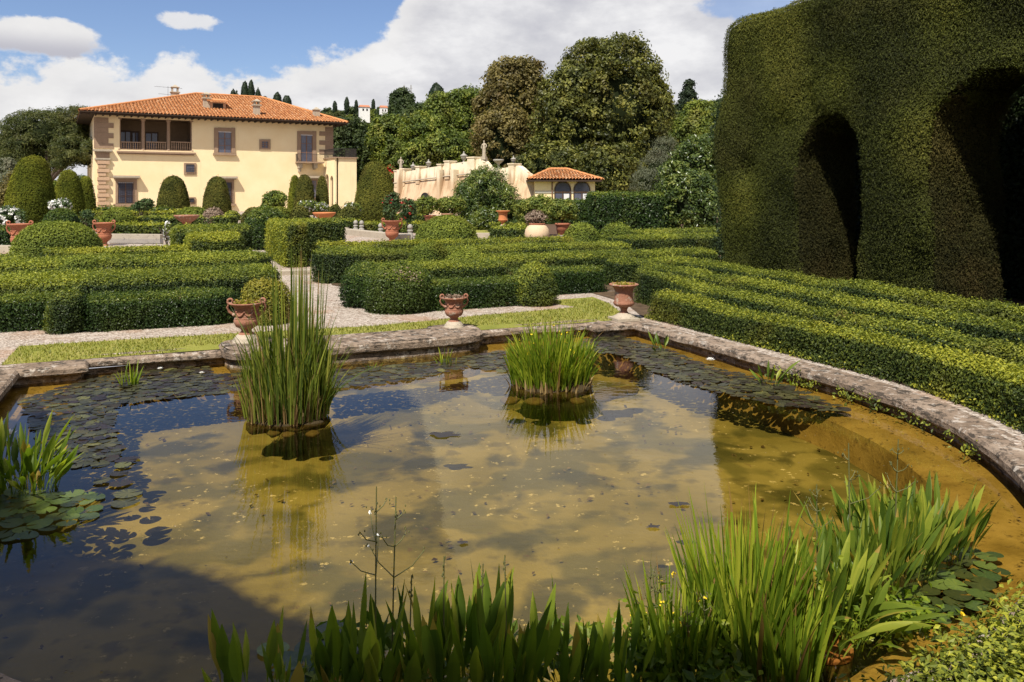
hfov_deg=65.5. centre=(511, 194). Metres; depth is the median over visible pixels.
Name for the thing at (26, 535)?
lily pad
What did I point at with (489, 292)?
box hedge
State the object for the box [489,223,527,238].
clipped hedge
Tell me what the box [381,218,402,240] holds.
handled urn
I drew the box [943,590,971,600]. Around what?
lily pad
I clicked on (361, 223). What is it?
ball post
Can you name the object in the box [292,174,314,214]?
yew cone
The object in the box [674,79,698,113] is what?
dark conifer
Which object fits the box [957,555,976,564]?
lily pad
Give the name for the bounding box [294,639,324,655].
lily pad
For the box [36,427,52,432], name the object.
lily pad
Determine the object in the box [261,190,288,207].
garden bush
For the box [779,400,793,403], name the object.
lily pad
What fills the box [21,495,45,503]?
lily pad
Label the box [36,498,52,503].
lily pad
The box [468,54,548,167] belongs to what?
bronze oak
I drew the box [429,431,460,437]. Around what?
floating leaf
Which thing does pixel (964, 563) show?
lily pad
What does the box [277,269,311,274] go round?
stone step
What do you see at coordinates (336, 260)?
box hedge
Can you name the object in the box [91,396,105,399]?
lily pad
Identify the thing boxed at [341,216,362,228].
clipped hedge
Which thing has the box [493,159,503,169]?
stone urn
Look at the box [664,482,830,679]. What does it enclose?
iris clump
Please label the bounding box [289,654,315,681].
lily pad
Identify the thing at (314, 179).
window
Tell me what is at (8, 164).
olive tree
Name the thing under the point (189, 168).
window
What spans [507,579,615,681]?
plantain clump
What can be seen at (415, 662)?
plantain clump
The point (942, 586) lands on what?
lily pad
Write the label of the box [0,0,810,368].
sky
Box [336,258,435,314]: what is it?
box ball
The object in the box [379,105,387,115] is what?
hill house
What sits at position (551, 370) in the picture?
iris clump
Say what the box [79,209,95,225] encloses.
garden bush
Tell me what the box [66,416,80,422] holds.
lily pad
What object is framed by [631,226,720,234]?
box hedge
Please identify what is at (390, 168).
red flower bush
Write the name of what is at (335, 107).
cypress
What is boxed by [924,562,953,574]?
lily pad
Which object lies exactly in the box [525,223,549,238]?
oil jar
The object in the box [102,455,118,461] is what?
lily pad
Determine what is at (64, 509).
lily pad
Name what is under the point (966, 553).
lily pad
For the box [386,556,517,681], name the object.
plantain clump
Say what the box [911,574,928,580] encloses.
lily pad
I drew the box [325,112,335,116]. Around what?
hillside tree
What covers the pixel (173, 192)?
yew cone
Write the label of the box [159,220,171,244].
white flowers
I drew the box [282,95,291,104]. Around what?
cypress
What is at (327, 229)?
hedge block
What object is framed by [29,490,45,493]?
lily pad
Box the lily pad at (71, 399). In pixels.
[63,398,77,400]
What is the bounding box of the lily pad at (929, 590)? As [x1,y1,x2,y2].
[905,582,940,594]
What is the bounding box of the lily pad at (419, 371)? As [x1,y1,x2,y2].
[414,369,425,372]
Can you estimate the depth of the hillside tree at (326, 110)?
323.45 m
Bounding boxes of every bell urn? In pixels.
[496,210,509,225]
[607,281,639,321]
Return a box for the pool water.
[109,239,162,242]
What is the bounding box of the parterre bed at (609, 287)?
[309,261,634,289]
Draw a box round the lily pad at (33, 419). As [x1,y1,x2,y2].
[27,417,41,421]
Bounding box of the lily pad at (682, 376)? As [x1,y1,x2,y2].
[677,375,689,378]
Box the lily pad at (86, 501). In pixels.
[79,499,94,504]
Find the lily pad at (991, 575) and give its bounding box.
[970,568,1001,580]
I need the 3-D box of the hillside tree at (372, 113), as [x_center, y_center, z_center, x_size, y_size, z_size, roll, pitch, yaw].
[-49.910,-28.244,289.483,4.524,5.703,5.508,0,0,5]
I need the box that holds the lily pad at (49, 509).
[36,506,56,513]
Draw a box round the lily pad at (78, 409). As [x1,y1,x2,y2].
[72,407,87,411]
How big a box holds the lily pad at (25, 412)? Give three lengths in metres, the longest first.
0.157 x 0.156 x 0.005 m
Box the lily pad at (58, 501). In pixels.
[50,498,71,503]
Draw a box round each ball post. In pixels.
[353,220,357,228]
[359,220,363,229]
[378,223,383,231]
[407,224,412,237]
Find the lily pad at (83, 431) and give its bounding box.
[73,430,88,434]
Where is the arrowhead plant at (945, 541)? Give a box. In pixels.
[830,439,967,590]
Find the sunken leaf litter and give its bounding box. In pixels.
[0,337,1023,678]
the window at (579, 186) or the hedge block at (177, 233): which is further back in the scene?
the window at (579, 186)
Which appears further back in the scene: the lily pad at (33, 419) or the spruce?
the spruce
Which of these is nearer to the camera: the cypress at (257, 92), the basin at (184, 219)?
the basin at (184, 219)
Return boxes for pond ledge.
[0,336,1023,681]
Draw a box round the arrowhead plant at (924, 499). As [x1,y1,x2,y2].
[860,470,1000,568]
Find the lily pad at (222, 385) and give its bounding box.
[217,384,228,387]
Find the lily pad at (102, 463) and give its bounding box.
[90,460,109,466]
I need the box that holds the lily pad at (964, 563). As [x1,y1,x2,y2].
[952,560,971,565]
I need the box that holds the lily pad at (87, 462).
[76,460,92,466]
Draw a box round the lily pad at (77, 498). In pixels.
[70,494,87,500]
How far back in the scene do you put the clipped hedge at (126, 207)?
75.41 m
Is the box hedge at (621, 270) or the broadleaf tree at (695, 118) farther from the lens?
the broadleaf tree at (695, 118)
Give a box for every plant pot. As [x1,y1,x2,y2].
[423,215,435,221]
[555,223,570,235]
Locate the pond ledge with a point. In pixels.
(874, 442)
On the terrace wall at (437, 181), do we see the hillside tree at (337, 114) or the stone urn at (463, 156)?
the stone urn at (463, 156)
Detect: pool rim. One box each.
[0,234,162,251]
[344,227,492,239]
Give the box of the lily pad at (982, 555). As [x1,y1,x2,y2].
[974,551,997,560]
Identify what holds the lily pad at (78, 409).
on the pond water
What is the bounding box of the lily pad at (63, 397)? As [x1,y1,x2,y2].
[58,396,71,401]
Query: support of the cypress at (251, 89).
on the hills
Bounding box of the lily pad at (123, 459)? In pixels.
[114,456,139,462]
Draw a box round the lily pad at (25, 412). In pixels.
[20,410,36,413]
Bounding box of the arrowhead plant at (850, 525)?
[793,443,946,602]
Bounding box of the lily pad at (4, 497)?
[0,494,8,500]
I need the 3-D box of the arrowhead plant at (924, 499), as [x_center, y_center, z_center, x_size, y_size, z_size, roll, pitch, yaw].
[2.737,2.123,5.176,0.730,0.534,0.607,0,0,-17]
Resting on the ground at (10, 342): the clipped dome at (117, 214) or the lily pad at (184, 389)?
the clipped dome at (117, 214)
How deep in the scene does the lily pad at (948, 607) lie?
4.49 m
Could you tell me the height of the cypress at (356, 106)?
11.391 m
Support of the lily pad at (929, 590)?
on the pond water
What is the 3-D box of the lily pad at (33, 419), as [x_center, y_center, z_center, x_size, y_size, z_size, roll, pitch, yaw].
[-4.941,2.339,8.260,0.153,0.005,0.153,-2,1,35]
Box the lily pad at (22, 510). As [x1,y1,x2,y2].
[17,507,28,512]
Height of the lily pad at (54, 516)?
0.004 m
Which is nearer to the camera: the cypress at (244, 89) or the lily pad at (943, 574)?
the lily pad at (943, 574)
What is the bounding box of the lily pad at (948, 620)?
[931,616,951,623]
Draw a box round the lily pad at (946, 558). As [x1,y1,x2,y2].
[933,553,950,561]
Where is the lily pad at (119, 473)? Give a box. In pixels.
[110,471,127,475]
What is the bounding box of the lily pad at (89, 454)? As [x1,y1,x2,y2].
[80,452,93,457]
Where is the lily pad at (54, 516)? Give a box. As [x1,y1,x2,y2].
[45,512,66,520]
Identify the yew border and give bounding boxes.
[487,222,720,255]
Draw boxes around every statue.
[398,157,403,169]
[481,141,486,159]
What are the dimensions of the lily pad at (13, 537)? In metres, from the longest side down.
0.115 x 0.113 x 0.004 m
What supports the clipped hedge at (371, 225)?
on the ground at (10, 342)
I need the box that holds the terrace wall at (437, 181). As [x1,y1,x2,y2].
[393,157,540,214]
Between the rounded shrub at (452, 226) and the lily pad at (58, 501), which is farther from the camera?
the rounded shrub at (452, 226)
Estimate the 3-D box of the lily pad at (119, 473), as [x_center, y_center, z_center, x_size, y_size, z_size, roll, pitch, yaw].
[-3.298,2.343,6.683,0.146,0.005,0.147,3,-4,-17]
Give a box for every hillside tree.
[320,107,332,113]
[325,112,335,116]
[334,111,344,117]
[343,106,358,118]
[370,109,377,119]
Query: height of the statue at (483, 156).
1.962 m
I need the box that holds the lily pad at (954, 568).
[948,565,966,571]
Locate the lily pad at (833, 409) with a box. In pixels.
[830,407,841,410]
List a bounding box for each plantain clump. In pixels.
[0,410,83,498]
[201,608,306,681]
[261,630,356,681]
[309,486,424,681]
[341,574,450,681]
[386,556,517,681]
[439,555,560,681]
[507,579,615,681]
[545,601,655,681]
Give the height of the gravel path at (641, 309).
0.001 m
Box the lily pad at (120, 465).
[114,461,131,467]
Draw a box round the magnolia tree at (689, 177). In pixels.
[652,131,720,228]
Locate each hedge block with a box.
[169,222,253,250]
[183,229,246,252]
[263,217,310,267]
[291,215,346,258]
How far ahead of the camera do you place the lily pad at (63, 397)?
9.12 m
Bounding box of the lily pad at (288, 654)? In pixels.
[272,651,302,671]
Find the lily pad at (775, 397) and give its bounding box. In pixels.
[769,395,782,398]
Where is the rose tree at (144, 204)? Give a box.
[131,198,154,217]
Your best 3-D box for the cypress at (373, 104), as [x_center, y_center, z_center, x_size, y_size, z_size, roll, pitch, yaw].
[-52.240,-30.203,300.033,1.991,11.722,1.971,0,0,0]
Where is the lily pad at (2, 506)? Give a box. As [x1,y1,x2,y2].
[0,503,9,509]
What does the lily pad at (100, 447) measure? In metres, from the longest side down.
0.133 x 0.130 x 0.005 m
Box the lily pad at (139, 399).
[134,397,146,400]
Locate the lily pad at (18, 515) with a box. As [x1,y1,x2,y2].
[5,513,23,518]
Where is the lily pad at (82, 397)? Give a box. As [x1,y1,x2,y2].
[76,396,89,399]
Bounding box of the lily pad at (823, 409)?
[816,407,829,410]
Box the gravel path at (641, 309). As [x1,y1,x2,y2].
[591,290,1018,428]
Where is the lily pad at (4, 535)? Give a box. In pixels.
[0,529,13,537]
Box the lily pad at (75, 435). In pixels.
[63,433,81,438]
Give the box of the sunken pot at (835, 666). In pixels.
[799,631,853,681]
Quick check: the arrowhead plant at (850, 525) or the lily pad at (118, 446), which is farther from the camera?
the lily pad at (118, 446)
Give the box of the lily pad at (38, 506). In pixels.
[26,502,50,510]
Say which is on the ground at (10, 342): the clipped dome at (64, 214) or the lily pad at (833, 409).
the clipped dome at (64, 214)
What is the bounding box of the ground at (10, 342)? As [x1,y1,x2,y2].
[0,211,1023,448]
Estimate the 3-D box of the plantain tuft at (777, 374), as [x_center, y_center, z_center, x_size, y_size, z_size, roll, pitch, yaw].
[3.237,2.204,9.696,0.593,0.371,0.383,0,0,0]
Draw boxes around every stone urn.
[460,151,467,163]
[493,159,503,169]
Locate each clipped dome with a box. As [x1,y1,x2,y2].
[40,207,79,225]
[95,207,135,225]
[176,205,205,215]
[201,207,224,224]
[226,210,240,219]
[239,206,259,222]
[273,206,290,219]
[289,205,310,218]
[328,202,341,217]
[337,205,362,219]
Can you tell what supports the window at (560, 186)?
in the pavilion
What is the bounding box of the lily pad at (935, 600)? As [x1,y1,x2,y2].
[920,595,943,605]
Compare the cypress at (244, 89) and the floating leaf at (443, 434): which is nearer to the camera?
the floating leaf at (443, 434)
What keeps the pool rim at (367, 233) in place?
on the ground at (10, 342)
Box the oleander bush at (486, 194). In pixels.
[451,162,525,229]
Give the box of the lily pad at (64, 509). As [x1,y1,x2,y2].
[58,506,76,512]
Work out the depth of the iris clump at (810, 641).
3.80 m
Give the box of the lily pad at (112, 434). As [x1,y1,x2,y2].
[104,433,117,436]
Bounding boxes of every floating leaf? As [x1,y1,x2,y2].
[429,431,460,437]
[668,501,689,506]
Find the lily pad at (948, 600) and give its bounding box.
[942,596,964,606]
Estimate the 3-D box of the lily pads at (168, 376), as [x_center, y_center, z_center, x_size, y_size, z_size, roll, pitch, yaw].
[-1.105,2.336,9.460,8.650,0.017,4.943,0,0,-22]
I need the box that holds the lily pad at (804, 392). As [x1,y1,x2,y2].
[799,391,811,393]
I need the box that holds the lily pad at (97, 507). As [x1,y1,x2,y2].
[85,504,102,511]
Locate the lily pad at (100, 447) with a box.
[95,445,107,448]
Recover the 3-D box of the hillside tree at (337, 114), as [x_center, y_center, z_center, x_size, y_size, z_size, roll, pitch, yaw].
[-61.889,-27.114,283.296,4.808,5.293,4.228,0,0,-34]
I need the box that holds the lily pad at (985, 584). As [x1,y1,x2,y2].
[963,576,996,590]
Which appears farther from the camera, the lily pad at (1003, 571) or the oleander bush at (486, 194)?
the oleander bush at (486, 194)
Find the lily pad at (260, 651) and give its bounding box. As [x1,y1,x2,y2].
[257,642,289,655]
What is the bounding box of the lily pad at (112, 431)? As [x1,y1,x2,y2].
[107,429,119,432]
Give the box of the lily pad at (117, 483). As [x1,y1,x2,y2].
[109,480,132,486]
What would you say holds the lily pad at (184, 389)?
on the pond water
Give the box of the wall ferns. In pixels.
[764,365,980,460]
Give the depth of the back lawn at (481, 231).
45.93 m
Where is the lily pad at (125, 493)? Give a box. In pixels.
[113,489,142,497]
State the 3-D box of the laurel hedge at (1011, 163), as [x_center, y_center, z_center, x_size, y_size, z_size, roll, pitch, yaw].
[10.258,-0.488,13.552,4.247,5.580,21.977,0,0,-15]
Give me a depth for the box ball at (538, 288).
15.29 m
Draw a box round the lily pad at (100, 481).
[93,477,110,483]
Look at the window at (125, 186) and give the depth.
94.20 m
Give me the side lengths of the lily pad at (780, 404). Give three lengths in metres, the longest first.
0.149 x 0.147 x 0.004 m
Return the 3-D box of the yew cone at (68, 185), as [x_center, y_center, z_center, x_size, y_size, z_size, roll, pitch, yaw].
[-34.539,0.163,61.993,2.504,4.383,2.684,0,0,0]
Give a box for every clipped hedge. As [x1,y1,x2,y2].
[0,224,10,244]
[77,214,144,228]
[79,208,179,218]
[96,204,172,210]
[109,220,166,233]
[140,212,238,226]
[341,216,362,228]
[358,219,427,232]
[388,214,425,221]
[487,221,528,231]
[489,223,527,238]
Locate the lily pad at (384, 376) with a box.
[379,375,390,378]
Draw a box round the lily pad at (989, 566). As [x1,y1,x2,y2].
[973,561,996,569]
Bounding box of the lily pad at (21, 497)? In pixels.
[8,494,30,502]
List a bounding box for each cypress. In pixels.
[241,81,247,94]
[248,80,254,95]
[255,88,261,95]
[273,92,281,101]
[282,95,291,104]
[332,101,337,112]
[344,97,349,115]
[354,100,358,113]
[371,99,374,110]
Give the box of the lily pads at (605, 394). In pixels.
[500,386,638,405]
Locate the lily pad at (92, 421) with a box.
[86,420,99,424]
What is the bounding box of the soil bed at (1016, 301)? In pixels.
[1000,296,1023,310]
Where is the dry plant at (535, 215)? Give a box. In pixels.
[524,210,548,224]
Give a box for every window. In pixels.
[113,175,139,205]
[184,163,195,173]
[189,197,195,203]
[212,176,237,205]
[213,127,236,155]
[259,139,270,149]
[297,131,315,161]
[309,176,319,197]
[554,182,570,199]
[573,182,589,199]
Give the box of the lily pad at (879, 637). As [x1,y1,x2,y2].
[857,622,885,639]
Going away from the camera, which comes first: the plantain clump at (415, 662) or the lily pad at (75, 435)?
the plantain clump at (415, 662)
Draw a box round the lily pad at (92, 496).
[85,493,105,499]
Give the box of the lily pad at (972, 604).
[963,600,987,610]
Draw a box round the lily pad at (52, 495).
[46,492,64,498]
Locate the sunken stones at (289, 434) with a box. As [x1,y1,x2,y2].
[267,430,319,437]
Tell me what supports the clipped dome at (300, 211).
on the ground at (10, 342)
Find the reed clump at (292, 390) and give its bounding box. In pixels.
[222,242,373,434]
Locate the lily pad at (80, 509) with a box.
[67,506,83,515]
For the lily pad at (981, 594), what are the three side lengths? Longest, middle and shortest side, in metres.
0.173 x 0.170 x 0.004 m
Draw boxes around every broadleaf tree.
[394,83,486,170]
[663,98,718,147]
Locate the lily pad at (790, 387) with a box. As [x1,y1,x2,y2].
[784,385,795,389]
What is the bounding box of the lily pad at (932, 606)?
[920,603,943,612]
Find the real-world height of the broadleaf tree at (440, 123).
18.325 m
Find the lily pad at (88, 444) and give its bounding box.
[83,443,100,445]
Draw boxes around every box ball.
[60,253,99,270]
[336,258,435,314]
[407,240,448,262]
[443,248,482,261]
[513,260,559,306]
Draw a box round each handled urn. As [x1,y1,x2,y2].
[6,220,33,241]
[92,220,115,245]
[226,297,266,343]
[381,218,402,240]
[439,293,468,327]
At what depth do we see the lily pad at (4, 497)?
6.14 m
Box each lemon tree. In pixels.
[414,195,441,214]
[436,195,466,214]
[512,193,552,223]
[540,198,579,222]
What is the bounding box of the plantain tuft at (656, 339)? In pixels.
[648,331,668,351]
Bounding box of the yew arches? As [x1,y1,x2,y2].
[712,0,1023,303]
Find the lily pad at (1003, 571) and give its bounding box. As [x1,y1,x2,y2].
[992,567,1010,574]
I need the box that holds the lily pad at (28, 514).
[22,512,38,516]
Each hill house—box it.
[358,105,369,122]
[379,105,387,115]
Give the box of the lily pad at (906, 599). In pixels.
[893,596,913,605]
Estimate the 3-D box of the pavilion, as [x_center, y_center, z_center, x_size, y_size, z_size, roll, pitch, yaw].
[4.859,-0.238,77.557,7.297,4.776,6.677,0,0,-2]
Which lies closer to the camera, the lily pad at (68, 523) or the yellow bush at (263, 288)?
the lily pad at (68, 523)
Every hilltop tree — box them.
[387,91,402,113]
[389,86,412,110]
[403,92,415,107]
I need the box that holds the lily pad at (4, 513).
[0,508,17,516]
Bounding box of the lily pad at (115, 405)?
[106,403,119,407]
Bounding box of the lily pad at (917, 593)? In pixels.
[896,587,923,600]
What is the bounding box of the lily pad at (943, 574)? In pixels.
[937,571,955,578]
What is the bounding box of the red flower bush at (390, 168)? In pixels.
[385,164,396,183]
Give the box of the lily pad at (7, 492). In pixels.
[3,488,28,496]
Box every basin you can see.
[173,215,199,224]
[313,212,335,218]
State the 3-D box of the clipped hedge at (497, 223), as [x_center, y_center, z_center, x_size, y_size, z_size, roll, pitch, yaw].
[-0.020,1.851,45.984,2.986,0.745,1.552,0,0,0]
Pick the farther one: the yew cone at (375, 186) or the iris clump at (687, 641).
the yew cone at (375, 186)
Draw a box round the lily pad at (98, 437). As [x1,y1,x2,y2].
[92,435,109,439]
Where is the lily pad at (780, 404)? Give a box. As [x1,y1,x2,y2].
[775,402,786,406]
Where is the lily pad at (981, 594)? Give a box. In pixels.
[966,588,998,600]
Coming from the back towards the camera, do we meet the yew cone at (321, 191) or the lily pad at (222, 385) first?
the yew cone at (321, 191)
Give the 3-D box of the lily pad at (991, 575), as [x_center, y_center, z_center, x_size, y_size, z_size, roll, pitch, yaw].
[2.925,2.341,4.907,0.167,0.005,0.167,4,1,-13]
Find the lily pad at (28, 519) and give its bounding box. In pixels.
[23,515,39,522]
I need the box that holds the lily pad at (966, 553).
[950,548,972,556]
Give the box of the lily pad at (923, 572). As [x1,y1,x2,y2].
[916,564,932,574]
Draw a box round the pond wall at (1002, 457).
[0,319,1023,681]
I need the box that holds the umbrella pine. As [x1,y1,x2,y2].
[0,104,92,180]
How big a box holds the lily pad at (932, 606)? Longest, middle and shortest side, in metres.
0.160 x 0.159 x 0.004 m
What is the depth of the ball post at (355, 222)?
44.40 m
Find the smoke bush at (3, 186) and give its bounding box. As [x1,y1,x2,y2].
[0,168,13,207]
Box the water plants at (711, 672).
[303,610,752,681]
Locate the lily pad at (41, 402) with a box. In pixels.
[35,401,49,404]
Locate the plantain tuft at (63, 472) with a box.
[0,445,73,500]
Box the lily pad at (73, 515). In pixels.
[62,513,79,519]
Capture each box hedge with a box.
[0,247,272,275]
[0,251,30,258]
[0,261,281,300]
[0,284,85,332]
[39,242,184,257]
[81,284,241,332]
[308,244,477,283]
[311,234,574,255]
[322,243,373,249]
[370,255,510,283]
[421,274,532,311]
[446,238,633,254]
[470,247,632,280]
[502,262,607,294]
[602,255,696,284]
[606,231,720,254]
[611,245,721,262]
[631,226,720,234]
[631,266,1023,369]
[637,261,1023,353]
[647,288,1023,432]
[686,257,1023,325]
[806,575,1023,681]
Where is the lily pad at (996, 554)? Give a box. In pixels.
[985,551,1003,557]
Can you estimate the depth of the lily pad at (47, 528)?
5.57 m
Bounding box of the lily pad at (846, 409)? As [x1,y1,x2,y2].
[838,407,850,411]
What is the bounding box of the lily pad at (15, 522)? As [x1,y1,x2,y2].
[0,518,24,527]
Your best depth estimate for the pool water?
35.96 m
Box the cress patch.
[607,543,974,681]
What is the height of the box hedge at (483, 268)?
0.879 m
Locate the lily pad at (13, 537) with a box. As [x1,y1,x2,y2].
[1,533,19,540]
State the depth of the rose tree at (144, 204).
54.82 m
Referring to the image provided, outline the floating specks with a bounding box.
[52,368,1008,671]
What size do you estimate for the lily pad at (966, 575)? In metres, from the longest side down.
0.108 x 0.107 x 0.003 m
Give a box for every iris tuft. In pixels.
[115,359,143,388]
[433,347,457,365]
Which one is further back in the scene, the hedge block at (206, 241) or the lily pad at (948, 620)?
the hedge block at (206, 241)
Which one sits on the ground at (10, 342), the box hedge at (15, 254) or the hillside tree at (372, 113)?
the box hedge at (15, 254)
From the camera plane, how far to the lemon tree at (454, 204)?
47.66 m
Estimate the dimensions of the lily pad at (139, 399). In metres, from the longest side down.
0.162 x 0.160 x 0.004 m
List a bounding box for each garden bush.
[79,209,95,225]
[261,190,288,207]
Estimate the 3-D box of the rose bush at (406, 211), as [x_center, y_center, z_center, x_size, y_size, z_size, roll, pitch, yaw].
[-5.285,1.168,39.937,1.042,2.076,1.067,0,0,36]
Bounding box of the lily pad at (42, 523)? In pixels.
[27,518,52,528]
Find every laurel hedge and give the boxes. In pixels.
[583,189,680,233]
[706,85,1023,299]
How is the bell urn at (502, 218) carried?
on the pool rim at (367, 233)
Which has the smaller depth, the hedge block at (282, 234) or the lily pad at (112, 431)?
the lily pad at (112, 431)
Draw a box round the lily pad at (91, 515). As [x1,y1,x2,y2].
[75,512,99,519]
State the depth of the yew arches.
14.48 m
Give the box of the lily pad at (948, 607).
[942,604,962,614]
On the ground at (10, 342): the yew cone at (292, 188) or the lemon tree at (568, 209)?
the yew cone at (292, 188)
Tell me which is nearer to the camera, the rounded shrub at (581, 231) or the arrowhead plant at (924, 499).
the arrowhead plant at (924, 499)
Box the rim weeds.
[644,313,1023,430]
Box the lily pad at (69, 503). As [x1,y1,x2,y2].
[60,501,78,506]
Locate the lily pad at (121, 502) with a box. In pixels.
[111,497,139,507]
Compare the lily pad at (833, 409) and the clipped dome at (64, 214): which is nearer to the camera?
the lily pad at (833, 409)
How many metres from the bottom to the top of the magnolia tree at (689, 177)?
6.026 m
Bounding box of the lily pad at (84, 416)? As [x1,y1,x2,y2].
[76,414,89,417]
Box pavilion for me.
[526,167,603,199]
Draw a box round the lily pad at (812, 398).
[807,397,819,400]
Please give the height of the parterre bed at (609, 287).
0.001 m
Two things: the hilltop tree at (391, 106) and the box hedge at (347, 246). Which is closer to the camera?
the box hedge at (347, 246)
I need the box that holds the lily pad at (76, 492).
[59,489,84,497]
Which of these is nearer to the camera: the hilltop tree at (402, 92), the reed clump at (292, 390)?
the reed clump at (292, 390)
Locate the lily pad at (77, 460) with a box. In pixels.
[72,457,87,462]
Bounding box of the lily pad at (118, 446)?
[108,445,125,448]
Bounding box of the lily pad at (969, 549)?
[963,547,981,552]
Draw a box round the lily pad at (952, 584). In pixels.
[944,578,968,590]
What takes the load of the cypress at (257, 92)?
on the hills
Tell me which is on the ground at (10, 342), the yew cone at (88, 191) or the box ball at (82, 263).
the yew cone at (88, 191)
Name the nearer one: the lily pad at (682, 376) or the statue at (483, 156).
the lily pad at (682, 376)
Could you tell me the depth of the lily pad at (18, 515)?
5.79 m
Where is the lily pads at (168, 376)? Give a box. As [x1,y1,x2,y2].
[21,335,840,467]
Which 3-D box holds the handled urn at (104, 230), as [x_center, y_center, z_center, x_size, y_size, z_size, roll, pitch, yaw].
[-17.165,1.609,33.500,0.829,1.083,0.829,0,0,45]
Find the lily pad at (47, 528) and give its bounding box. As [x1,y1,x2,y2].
[38,525,57,530]
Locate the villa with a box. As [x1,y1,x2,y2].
[76,85,357,210]
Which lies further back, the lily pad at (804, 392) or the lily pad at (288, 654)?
the lily pad at (804, 392)
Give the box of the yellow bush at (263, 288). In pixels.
[239,276,290,325]
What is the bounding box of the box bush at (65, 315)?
[39,286,89,334]
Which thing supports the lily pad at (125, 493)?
on the pond water
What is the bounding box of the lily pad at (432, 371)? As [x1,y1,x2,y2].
[426,369,437,372]
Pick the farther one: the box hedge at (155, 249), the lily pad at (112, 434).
the box hedge at (155, 249)
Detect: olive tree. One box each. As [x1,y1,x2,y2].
[0,156,18,183]
[628,135,678,192]
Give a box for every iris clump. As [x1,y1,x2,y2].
[500,314,608,403]
[622,551,733,681]
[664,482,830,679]
[708,547,850,681]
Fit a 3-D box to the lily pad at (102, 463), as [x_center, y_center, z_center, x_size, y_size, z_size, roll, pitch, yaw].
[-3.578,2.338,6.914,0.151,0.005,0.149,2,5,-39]
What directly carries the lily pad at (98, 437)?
on the pond water
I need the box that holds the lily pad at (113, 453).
[105,451,121,456]
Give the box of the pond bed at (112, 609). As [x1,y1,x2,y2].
[0,369,935,681]
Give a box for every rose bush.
[0,205,28,226]
[47,198,72,209]
[296,200,329,217]
[344,201,363,212]
[379,192,401,220]
[398,197,419,232]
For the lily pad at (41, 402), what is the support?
on the pond water
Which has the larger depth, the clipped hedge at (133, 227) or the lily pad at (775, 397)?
the clipped hedge at (133, 227)
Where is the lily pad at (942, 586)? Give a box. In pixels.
[928,580,947,589]
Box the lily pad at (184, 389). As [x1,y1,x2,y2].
[177,388,189,392]
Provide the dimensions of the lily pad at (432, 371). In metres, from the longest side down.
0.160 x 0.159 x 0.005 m
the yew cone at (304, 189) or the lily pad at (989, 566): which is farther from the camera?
the yew cone at (304, 189)
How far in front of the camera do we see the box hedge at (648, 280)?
11.48 m
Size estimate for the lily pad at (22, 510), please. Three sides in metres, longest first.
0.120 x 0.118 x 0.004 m
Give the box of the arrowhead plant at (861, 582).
[765,520,952,657]
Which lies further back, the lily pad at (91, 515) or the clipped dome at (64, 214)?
the clipped dome at (64, 214)
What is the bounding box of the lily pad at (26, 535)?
[18,531,38,538]
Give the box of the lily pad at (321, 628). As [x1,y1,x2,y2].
[315,620,343,632]
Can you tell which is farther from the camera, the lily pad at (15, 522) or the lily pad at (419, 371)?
the lily pad at (419, 371)
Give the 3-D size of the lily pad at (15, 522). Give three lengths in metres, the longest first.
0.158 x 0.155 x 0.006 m
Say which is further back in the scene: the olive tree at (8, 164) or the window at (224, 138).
the window at (224, 138)
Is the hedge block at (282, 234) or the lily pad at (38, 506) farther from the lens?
the hedge block at (282, 234)
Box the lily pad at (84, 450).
[78,448,90,452]
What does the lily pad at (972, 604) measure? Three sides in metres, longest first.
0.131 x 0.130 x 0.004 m
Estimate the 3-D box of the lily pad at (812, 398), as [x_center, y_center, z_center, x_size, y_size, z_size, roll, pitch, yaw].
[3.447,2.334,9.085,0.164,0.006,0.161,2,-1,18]
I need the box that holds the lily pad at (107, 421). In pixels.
[102,420,116,423]
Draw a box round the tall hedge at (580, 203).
[511,197,585,223]
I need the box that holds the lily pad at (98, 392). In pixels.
[91,391,103,394]
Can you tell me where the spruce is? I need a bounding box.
[428,82,443,96]
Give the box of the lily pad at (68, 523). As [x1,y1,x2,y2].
[56,520,76,525]
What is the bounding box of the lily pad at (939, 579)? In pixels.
[926,573,943,582]
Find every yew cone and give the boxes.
[3,154,55,223]
[54,168,85,216]
[80,176,96,210]
[156,175,190,209]
[202,176,231,213]
[286,175,298,209]
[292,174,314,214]
[315,175,329,211]
[354,160,395,221]
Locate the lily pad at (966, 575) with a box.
[954,570,973,578]
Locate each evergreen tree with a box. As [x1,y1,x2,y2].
[333,115,374,180]
[364,112,407,182]
[392,100,425,141]
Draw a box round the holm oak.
[510,29,678,192]
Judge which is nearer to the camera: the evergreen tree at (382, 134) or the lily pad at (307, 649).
the lily pad at (307, 649)
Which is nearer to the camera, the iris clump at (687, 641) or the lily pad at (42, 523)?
the iris clump at (687, 641)
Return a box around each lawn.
[1,297,618,364]
[437,216,488,232]
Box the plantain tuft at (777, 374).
[749,360,799,385]
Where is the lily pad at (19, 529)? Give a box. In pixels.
[12,526,32,532]
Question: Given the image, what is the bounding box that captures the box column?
[244,204,285,249]
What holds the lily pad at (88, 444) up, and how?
on the pond water
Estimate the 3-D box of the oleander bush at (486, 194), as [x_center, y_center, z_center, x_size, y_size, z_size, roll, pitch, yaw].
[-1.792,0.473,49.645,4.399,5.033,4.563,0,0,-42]
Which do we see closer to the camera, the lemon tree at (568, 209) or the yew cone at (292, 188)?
the lemon tree at (568, 209)
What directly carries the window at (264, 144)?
in the villa
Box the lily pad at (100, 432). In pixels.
[92,430,106,434]

